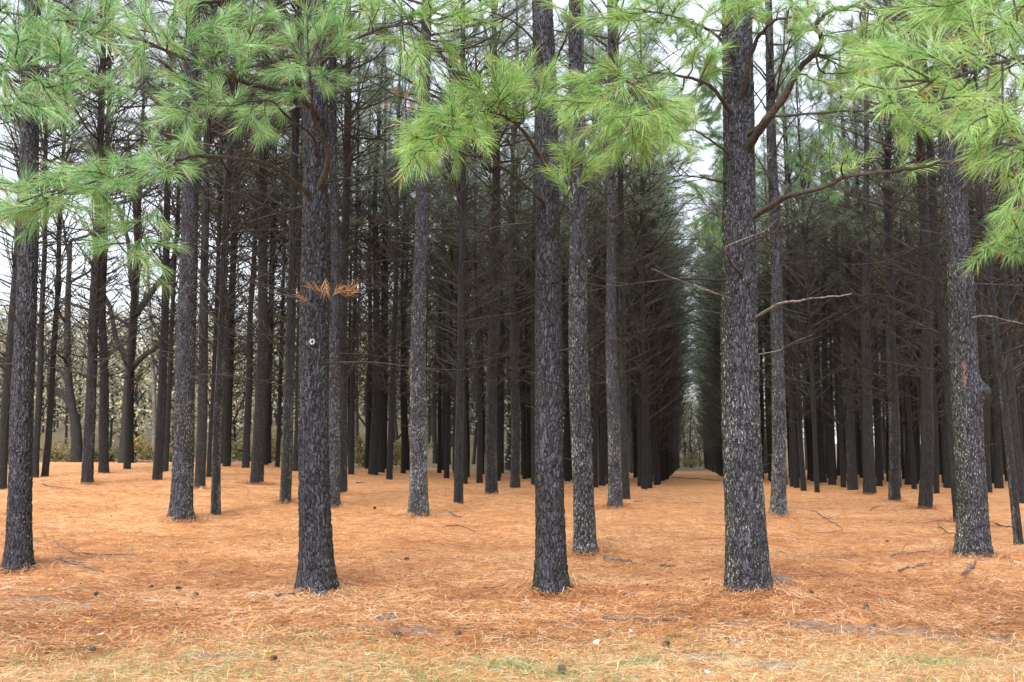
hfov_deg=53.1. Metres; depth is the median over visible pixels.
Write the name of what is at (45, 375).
bare tree
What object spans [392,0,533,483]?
pine tree
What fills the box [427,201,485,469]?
pine tree
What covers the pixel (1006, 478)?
pine tree
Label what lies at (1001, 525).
fallen branch
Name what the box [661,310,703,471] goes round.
pine tree
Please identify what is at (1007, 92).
pine tree
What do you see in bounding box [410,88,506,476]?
pine tree
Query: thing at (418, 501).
pine tree
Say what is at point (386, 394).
pine tree
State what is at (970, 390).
pine tree
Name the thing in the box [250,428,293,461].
shrub
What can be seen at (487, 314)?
pine tree
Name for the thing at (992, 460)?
pine tree
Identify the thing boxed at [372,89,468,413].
pine tree
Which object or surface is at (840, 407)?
pine tree
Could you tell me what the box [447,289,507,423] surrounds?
pine tree
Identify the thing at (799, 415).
pine tree
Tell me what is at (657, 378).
pine tree
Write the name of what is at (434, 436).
pine tree
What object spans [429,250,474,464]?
pine tree
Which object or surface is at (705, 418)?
pine tree
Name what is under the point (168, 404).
pine tree
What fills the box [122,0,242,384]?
pine tree
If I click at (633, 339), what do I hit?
pine tree
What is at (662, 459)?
pine tree
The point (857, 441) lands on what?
pine tree
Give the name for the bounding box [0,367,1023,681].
ground
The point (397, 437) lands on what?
bare tree
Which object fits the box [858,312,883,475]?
pine tree
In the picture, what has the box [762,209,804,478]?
pine tree
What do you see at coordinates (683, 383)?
pine tree
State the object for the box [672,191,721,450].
pine tree
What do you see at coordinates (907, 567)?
fallen branch
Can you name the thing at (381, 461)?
pine tree
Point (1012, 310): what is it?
pine tree
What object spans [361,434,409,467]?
shrub
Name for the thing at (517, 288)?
pine tree
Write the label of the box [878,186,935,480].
pine tree
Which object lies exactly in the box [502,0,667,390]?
pine tree
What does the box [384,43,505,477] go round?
pine tree
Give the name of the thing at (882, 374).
pine tree
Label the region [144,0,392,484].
pine tree
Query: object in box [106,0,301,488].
pine tree
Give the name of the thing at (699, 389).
pine tree
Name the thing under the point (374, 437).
pine tree
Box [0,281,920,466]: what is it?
distant woods
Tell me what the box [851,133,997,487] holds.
pine tree
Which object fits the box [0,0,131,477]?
pine tree
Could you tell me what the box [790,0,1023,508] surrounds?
pine tree
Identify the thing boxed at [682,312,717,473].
pine tree
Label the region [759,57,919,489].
pine tree
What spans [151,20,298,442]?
pine tree
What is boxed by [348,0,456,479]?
pine tree
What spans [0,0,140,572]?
pine tree
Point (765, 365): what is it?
pine tree
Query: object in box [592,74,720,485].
pine tree
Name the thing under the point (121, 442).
bare tree
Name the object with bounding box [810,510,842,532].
fallen branch
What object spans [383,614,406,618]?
fallen branch
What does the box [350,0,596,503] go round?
pine tree
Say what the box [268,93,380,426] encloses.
pine tree
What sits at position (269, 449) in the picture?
pine tree
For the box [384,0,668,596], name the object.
pine tree
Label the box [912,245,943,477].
pine tree
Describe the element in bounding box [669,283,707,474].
pine tree
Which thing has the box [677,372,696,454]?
pine tree
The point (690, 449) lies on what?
bare tree
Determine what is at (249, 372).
pine tree
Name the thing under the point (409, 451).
shrub
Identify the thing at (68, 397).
bare tree
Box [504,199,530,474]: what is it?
pine tree
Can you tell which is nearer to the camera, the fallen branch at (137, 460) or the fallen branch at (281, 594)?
the fallen branch at (281, 594)
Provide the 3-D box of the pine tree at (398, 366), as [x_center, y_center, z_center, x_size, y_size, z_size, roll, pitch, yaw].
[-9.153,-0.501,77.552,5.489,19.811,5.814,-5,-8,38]
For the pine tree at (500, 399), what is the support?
on the ground at (690, 481)
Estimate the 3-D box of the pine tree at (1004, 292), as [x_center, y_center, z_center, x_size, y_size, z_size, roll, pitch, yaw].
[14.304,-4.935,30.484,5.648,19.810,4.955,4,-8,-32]
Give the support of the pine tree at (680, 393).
on the ground at (690, 481)
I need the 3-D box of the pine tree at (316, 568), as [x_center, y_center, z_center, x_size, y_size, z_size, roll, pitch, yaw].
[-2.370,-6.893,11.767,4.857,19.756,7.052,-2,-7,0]
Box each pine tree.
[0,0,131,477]
[0,0,135,489]
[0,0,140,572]
[0,0,142,142]
[0,0,173,476]
[0,0,203,484]
[0,0,510,596]
[6,0,181,472]
[46,0,408,514]
[53,0,362,521]
[66,0,284,479]
[68,0,182,468]
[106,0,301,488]
[110,1,238,471]
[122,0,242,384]
[136,0,420,503]
[139,6,294,476]
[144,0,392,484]
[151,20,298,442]
[153,58,269,463]
[171,0,329,467]
[175,1,288,465]
[209,106,296,393]
[210,20,299,462]
[215,0,414,470]
[216,12,354,466]
[217,8,328,464]
[233,0,436,493]
[243,0,416,507]
[257,108,300,399]
[268,37,386,361]
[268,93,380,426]
[275,43,380,396]
[328,1,413,474]
[328,7,481,474]
[329,99,392,457]
[333,0,531,516]
[340,69,412,468]
[347,198,398,463]
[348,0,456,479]
[348,29,457,472]
[349,129,407,412]
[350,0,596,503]
[350,99,435,468]
[352,18,482,405]
[352,59,453,473]
[363,0,604,494]
[366,220,412,448]
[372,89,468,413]
[380,270,432,421]
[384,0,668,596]
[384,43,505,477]
[388,119,439,469]
[389,171,448,424]
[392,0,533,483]
[398,108,523,476]
[399,127,482,472]
[399,184,482,469]
[409,150,486,472]
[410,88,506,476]
[414,28,534,482]
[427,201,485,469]
[427,247,454,463]
[429,0,600,487]
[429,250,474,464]
[437,182,485,422]
[447,159,530,421]
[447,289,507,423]
[453,53,532,480]
[460,0,627,555]
[469,177,509,473]
[470,143,530,475]
[472,228,528,472]
[477,45,617,484]
[477,101,532,418]
[479,106,568,478]
[482,163,530,425]
[486,278,528,469]
[498,0,717,498]
[500,88,588,409]
[501,127,532,477]
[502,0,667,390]
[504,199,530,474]
[504,302,530,425]
[508,91,593,411]
[514,0,722,508]
[515,109,593,480]
[524,177,616,478]
[529,8,658,487]
[529,35,721,487]
[536,0,1023,593]
[558,130,593,479]
[559,42,668,485]
[560,6,722,489]
[561,78,656,483]
[561,128,654,420]
[562,156,599,428]
[562,194,628,467]
[562,267,605,424]
[566,169,646,419]
[587,88,717,484]
[588,163,720,481]
[589,292,630,476]
[591,273,636,421]
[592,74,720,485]
[596,180,684,421]
[598,181,637,432]
[601,142,721,483]
[625,271,678,477]
[626,138,721,449]
[626,164,705,480]
[626,215,638,472]
[629,292,702,473]
[631,172,720,479]
[633,193,711,478]
[635,203,700,443]
[659,270,702,473]
[660,240,717,450]
[660,241,713,475]
[660,262,703,476]
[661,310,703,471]
[663,0,859,516]
[666,126,805,446]
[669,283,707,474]
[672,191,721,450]
[672,252,720,475]
[672,328,702,471]
[673,122,792,425]
[674,147,785,433]
[674,177,763,435]
[674,323,701,470]
[674,330,699,469]
[674,333,694,443]
[675,342,695,452]
[676,318,704,469]
[676,322,694,468]
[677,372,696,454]
[678,246,722,476]
[678,253,719,474]
[678,369,695,467]
[679,173,785,445]
[682,207,722,451]
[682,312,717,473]
[682,329,709,469]
[683,328,710,470]
[684,337,715,446]
[685,303,711,471]
[685,317,714,471]
[685,364,705,467]
[685,372,705,449]
[687,196,758,447]
[687,331,707,468]
[687,354,708,467]
[689,253,720,451]
[689,356,705,462]
[689,365,706,468]
[690,331,708,468]
[691,313,715,472]
[710,176,793,479]
[715,194,786,478]
[719,65,839,487]
[719,133,816,428]
[720,35,851,490]
[755,13,876,492]
[755,118,830,484]
[756,150,793,481]
[756,205,786,433]
[757,95,835,486]
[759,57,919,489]
[760,185,853,479]
[761,124,845,483]
[761,159,860,482]
[762,204,812,477]
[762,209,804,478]
[764,116,879,484]
[779,1,943,494]
[780,0,983,501]
[780,74,882,487]
[783,167,840,480]
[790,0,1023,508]
[792,0,1023,520]
[793,340,828,439]
[797,206,844,478]
[800,212,843,477]
[803,14,911,420]
[806,138,876,477]
[811,99,915,485]
[811,181,861,441]
[814,118,903,428]
[815,0,1023,545]
[816,163,860,480]
[821,307,853,475]
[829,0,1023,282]
[831,1,1023,558]
[840,258,882,432]
[841,354,882,474]
[842,294,874,477]
[848,71,944,488]
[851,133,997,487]
[852,78,945,486]
[852,182,899,479]
[856,122,946,484]
[856,160,914,480]
[857,146,921,431]
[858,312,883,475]
[868,0,1023,503]
[870,217,918,478]
[871,281,915,433]
[873,51,983,493]
[876,128,946,419]
[877,152,942,483]
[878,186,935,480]
[883,173,937,407]
[897,27,1023,492]
[898,68,1023,481]
[903,240,920,463]
[904,145,946,482]
[908,140,947,392]
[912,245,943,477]
[917,85,1023,487]
[920,174,1019,359]
[937,404,940,474]
[941,44,1023,465]
[972,167,1016,483]
[974,168,1023,431]
[986,9,1023,402]
[991,179,1023,480]
[992,78,1023,412]
[993,145,1023,423]
[994,207,1023,408]
[996,153,1023,450]
[1000,421,1004,474]
[1015,272,1023,415]
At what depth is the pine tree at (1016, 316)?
63.75 m
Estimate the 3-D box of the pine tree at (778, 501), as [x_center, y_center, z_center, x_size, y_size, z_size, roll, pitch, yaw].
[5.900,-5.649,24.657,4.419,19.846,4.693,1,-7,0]
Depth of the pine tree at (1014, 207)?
41.16 m
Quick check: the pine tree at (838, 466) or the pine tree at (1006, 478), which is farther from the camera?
the pine tree at (838, 466)
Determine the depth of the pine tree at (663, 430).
64.53 m
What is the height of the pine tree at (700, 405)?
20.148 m
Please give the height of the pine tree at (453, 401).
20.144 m
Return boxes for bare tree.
[0,200,126,461]
[0,298,86,427]
[52,119,252,462]
[106,199,199,460]
[175,280,277,424]
[253,316,347,394]
[347,299,407,464]
[355,277,472,464]
[678,397,703,467]
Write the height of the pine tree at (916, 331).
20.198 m
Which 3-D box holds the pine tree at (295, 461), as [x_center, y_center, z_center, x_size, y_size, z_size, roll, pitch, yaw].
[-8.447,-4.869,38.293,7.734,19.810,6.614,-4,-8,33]
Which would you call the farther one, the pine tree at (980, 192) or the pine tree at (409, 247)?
the pine tree at (409, 247)
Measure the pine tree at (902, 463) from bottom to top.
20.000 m
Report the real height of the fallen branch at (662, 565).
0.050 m
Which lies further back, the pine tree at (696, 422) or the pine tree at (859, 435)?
the pine tree at (696, 422)
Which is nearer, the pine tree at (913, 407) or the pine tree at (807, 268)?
the pine tree at (807, 268)
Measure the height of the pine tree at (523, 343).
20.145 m
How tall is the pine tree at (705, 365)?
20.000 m
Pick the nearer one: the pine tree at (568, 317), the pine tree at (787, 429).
the pine tree at (568, 317)
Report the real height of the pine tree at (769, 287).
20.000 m
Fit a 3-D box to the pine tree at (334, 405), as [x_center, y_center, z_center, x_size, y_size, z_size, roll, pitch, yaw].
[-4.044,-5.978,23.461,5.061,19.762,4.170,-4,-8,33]
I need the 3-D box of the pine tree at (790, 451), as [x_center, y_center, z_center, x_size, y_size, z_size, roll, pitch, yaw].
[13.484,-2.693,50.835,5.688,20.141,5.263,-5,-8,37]
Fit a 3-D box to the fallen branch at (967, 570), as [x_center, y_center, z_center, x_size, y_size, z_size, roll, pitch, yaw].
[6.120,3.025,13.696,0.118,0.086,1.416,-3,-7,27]
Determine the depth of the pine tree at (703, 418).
135.25 m
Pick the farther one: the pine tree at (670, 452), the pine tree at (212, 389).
the pine tree at (670, 452)
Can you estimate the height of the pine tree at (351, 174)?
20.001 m
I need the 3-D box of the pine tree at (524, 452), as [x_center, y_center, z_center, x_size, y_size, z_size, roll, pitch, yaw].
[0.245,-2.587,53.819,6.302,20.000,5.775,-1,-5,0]
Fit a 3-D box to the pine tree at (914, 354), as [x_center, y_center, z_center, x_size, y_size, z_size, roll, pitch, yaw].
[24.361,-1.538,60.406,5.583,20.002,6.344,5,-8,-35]
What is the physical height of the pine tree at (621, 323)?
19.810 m
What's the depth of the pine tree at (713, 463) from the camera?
103.28 m
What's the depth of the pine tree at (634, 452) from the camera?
70.71 m
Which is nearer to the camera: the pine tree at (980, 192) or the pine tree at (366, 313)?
the pine tree at (980, 192)
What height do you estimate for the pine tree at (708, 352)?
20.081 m
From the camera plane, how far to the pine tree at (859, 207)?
41.48 m
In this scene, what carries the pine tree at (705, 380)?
on the ground at (690, 481)
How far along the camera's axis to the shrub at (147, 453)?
51.26 m
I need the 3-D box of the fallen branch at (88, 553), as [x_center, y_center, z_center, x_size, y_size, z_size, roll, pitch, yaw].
[-6.456,3.089,15.272,2.355,0.105,0.471,-5,-8,38]
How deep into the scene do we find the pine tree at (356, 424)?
70.72 m
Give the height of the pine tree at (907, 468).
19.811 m
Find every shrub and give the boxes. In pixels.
[40,438,70,461]
[94,444,118,461]
[134,430,172,461]
[169,437,195,461]
[231,435,252,461]
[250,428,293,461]
[347,431,364,466]
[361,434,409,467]
[393,440,433,466]
[679,449,700,467]
[680,453,703,467]
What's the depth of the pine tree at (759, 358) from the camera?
71.06 m
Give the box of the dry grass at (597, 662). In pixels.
[1,596,1023,681]
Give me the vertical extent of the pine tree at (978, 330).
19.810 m
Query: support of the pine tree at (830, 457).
on the ground at (690, 481)
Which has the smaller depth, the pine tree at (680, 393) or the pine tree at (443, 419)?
the pine tree at (443, 419)
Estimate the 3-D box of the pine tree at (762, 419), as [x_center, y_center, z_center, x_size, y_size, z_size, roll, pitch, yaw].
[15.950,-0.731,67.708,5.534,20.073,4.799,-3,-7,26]
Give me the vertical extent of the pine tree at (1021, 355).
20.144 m
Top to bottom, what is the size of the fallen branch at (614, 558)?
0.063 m
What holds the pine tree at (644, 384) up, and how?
on the ground at (690, 481)
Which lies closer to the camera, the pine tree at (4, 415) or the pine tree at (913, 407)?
the pine tree at (4, 415)
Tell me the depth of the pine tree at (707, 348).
80.73 m
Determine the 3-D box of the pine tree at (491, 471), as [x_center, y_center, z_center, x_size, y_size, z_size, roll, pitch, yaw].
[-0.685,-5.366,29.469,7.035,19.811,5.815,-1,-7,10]
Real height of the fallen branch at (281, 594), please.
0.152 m
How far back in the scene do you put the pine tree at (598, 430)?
71.44 m
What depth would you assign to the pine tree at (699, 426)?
139.70 m
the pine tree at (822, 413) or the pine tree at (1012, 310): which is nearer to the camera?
the pine tree at (1012, 310)
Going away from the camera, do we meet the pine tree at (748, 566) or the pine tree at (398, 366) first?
the pine tree at (748, 566)
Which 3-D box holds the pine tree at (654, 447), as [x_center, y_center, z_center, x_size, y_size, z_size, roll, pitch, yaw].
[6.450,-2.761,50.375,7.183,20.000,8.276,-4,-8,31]
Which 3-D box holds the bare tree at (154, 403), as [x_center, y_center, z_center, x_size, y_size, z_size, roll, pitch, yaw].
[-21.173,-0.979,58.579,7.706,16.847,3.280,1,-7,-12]
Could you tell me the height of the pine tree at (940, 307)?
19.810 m
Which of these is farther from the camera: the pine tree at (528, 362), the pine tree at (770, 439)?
the pine tree at (528, 362)
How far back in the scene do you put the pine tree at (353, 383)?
40.22 m
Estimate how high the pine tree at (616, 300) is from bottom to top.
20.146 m
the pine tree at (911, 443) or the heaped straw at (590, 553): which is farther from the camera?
the pine tree at (911, 443)
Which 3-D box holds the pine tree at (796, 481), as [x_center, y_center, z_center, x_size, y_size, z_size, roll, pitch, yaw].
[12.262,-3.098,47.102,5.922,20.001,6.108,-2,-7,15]
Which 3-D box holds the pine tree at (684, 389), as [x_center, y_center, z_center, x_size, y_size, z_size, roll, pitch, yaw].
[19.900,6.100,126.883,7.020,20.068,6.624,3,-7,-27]
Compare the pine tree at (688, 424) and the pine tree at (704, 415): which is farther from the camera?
the pine tree at (688, 424)
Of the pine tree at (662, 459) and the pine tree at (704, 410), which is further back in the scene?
the pine tree at (704, 410)
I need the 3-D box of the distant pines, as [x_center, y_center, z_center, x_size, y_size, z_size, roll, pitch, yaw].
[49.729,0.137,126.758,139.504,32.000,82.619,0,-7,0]
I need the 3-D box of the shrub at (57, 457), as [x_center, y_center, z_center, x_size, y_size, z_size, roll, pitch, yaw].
[-26.432,6.583,59.870,2.435,1.860,3.553,0,-7,0]
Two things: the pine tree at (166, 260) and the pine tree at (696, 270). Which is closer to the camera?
the pine tree at (166, 260)
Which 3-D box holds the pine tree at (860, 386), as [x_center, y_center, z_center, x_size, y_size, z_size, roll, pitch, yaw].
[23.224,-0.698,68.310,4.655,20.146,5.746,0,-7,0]
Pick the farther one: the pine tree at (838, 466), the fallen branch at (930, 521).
the pine tree at (838, 466)
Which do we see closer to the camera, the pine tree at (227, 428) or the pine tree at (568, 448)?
the pine tree at (227, 428)
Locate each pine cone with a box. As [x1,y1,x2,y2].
[89,645,95,651]
[269,655,277,661]
[393,630,401,637]
[454,630,461,635]
[558,664,565,672]
[663,640,670,645]
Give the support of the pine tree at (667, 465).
on the ground at (690, 481)
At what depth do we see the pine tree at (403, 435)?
46.76 m
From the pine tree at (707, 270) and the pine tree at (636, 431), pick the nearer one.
the pine tree at (707, 270)
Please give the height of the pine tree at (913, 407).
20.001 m
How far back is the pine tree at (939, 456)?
84.85 m
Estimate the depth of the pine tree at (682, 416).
130.25 m
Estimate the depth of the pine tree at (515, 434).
37.48 m
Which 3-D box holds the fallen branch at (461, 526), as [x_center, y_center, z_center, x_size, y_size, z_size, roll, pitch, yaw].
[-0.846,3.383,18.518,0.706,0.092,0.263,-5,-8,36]
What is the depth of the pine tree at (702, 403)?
121.40 m
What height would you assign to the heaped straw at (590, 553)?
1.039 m
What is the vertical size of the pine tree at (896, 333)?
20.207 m
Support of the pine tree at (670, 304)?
on the ground at (690, 481)
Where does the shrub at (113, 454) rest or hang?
on the ground at (690, 481)
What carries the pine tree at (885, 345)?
on the ground at (690, 481)
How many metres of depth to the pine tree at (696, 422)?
145.61 m
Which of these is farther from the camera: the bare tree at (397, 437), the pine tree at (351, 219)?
the bare tree at (397, 437)
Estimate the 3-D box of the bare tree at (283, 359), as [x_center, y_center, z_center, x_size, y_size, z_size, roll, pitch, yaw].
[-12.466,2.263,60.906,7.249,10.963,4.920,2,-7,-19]
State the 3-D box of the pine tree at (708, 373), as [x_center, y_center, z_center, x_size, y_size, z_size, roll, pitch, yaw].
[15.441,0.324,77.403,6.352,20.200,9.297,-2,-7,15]
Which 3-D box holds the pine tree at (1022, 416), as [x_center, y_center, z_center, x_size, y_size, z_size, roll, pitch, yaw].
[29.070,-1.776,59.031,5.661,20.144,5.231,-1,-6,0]
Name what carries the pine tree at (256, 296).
on the ground at (690, 481)
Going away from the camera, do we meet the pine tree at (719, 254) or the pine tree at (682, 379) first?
the pine tree at (719, 254)
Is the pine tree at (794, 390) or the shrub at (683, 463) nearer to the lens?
the pine tree at (794, 390)
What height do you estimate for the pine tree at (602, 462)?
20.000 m
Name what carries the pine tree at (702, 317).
on the ground at (690, 481)
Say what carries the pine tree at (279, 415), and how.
on the ground at (690, 481)
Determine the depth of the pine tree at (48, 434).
32.58 m
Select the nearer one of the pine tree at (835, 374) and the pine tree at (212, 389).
the pine tree at (212, 389)
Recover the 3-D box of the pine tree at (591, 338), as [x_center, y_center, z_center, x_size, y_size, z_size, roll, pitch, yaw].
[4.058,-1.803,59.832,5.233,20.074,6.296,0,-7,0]
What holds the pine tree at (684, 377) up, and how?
on the ground at (690, 481)
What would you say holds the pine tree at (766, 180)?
on the ground at (690, 481)
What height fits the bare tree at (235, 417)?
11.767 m
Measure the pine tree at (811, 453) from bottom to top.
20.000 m
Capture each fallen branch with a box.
[42,483,81,489]
[53,540,136,554]
[60,557,103,572]
[134,459,152,462]
[274,590,303,596]
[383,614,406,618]
[446,525,476,531]
[602,615,658,620]
[603,556,631,561]
[660,563,675,566]
[662,617,677,620]
[671,476,718,480]
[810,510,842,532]
[890,544,935,555]
[897,561,936,571]
[906,520,946,523]
[962,561,976,574]
[991,521,1011,527]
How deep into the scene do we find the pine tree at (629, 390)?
65.59 m
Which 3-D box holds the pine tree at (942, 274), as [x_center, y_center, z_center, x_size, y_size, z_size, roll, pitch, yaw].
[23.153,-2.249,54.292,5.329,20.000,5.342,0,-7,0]
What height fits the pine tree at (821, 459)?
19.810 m
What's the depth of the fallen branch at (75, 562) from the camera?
13.55 m
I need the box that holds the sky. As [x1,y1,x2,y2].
[0,0,1023,444]
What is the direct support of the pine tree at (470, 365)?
on the ground at (690, 481)
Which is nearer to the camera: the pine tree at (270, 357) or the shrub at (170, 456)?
the pine tree at (270, 357)
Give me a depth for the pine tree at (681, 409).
116.32 m
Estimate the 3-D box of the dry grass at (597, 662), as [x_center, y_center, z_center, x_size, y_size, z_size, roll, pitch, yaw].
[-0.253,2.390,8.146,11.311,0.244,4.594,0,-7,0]
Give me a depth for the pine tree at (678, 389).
93.54 m
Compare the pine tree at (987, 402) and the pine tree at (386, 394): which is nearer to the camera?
the pine tree at (987, 402)
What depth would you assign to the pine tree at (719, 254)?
53.39 m
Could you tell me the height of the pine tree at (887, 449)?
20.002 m
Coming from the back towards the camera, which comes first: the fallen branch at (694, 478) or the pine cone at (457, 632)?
the fallen branch at (694, 478)
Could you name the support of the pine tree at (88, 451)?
on the ground at (690, 481)
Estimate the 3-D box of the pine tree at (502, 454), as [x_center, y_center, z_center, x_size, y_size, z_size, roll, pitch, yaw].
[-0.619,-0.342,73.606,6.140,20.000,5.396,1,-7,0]
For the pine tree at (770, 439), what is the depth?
60.09 m
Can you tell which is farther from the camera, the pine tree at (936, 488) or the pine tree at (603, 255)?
the pine tree at (603, 255)
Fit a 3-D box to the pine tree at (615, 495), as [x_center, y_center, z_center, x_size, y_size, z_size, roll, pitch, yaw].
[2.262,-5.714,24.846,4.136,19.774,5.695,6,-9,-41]
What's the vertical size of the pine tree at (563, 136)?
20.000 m
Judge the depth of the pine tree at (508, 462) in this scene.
84.28 m
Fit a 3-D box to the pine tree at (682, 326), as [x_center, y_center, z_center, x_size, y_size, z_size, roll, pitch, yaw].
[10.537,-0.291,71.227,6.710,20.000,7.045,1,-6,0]
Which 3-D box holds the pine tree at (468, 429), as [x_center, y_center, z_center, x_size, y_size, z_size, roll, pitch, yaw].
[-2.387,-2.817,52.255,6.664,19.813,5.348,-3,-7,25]
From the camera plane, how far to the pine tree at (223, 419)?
43.94 m
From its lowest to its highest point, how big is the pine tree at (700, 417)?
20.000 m
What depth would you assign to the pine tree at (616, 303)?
55.47 m
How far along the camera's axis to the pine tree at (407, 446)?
55.48 m
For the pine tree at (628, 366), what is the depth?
62.75 m
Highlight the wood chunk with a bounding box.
[772,575,792,586]
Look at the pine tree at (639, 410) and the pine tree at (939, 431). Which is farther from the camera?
the pine tree at (939, 431)
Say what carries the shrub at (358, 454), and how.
on the ground at (690, 481)
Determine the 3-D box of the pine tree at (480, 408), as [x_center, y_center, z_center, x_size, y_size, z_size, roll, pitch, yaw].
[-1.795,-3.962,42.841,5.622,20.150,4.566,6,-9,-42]
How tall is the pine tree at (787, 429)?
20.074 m
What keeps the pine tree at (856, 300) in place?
on the ground at (690, 481)
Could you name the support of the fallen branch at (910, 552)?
on the ground at (690, 481)
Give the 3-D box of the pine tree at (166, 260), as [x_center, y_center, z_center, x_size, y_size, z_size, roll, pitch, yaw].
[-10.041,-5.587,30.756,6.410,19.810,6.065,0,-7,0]
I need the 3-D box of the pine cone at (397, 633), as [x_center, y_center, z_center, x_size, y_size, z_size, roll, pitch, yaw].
[-0.954,2.449,8.556,0.074,0.061,0.062,11,2,-18]
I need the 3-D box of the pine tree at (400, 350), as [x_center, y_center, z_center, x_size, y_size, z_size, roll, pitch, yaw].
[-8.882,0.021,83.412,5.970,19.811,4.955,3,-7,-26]
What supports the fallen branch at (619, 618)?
on the ground at (690, 481)
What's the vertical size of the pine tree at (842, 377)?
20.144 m
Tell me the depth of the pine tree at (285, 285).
51.59 m
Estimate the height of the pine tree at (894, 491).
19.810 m
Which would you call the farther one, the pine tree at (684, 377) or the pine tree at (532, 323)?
the pine tree at (684, 377)
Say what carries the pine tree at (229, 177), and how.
on the ground at (690, 481)
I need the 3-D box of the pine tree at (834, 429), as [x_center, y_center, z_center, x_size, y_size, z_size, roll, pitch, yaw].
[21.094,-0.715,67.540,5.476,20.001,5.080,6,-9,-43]
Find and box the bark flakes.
[0,473,1023,648]
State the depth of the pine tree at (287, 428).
22.80 m
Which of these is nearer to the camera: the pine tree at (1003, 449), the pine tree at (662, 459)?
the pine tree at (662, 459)
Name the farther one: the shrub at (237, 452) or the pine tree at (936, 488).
the shrub at (237, 452)
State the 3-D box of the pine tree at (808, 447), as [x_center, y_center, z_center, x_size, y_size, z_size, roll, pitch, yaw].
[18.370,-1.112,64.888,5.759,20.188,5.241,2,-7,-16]
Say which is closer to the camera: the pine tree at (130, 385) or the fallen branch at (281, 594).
the fallen branch at (281, 594)
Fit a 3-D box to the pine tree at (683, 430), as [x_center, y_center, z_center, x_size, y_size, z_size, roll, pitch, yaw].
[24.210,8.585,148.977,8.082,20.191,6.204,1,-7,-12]
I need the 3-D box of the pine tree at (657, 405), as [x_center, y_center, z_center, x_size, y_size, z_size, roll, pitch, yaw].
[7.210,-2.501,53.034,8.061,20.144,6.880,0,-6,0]
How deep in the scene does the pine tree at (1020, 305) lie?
55.60 m
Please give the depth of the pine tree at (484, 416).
63.92 m
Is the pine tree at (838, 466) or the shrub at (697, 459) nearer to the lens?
the pine tree at (838, 466)
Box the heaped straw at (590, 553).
[0,478,1023,603]
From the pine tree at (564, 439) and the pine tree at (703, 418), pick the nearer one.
the pine tree at (564, 439)
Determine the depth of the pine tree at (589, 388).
66.65 m
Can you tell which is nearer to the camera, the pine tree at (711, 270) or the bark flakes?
the bark flakes
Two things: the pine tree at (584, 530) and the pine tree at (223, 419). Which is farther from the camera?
the pine tree at (223, 419)
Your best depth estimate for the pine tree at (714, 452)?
98.72 m
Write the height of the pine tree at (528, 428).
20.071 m
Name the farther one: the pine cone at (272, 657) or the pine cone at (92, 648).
the pine cone at (92, 648)
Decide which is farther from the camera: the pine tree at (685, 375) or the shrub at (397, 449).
the pine tree at (685, 375)
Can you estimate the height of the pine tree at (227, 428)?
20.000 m
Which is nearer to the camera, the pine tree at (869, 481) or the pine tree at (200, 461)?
the pine tree at (200, 461)
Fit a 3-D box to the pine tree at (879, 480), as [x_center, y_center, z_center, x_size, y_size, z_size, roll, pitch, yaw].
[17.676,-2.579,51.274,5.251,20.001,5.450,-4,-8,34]
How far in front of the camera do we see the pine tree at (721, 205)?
56.23 m
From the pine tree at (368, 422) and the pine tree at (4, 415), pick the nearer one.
the pine tree at (4, 415)
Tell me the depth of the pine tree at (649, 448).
43.39 m
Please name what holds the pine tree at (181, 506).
on the ground at (690, 481)
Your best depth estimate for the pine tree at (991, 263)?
50.54 m
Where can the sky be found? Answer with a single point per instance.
(691, 12)
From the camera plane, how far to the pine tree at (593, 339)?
63.37 m
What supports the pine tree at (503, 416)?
on the ground at (690, 481)
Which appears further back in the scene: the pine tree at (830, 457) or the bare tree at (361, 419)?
the bare tree at (361, 419)
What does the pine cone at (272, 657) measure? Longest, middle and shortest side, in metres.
0.065 x 0.054 x 0.054 m
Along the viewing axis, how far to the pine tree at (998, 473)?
45.86 m
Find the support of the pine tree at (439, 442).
on the ground at (690, 481)
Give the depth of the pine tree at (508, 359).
63.54 m
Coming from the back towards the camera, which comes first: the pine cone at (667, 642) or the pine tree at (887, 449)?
the pine tree at (887, 449)
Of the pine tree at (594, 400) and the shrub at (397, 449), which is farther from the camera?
the shrub at (397, 449)
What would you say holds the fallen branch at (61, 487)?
on the ground at (690, 481)
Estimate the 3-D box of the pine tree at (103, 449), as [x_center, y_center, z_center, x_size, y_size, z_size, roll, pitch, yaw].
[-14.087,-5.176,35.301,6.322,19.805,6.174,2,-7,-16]
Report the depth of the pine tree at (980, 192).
17.85 m
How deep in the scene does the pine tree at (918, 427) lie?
83.23 m
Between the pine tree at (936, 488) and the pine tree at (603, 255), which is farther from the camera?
the pine tree at (603, 255)
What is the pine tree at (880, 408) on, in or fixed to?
on the ground at (690, 481)
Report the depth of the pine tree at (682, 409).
121.17 m
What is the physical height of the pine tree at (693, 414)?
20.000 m
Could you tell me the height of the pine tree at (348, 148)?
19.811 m
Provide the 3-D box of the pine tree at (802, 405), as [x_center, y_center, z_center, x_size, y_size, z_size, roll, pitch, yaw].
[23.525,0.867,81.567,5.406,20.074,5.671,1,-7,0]
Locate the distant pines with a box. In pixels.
[389,267,1023,474]
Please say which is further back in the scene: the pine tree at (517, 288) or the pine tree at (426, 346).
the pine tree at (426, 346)
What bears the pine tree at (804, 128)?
on the ground at (690, 481)
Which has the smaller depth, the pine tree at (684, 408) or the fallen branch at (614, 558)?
the fallen branch at (614, 558)

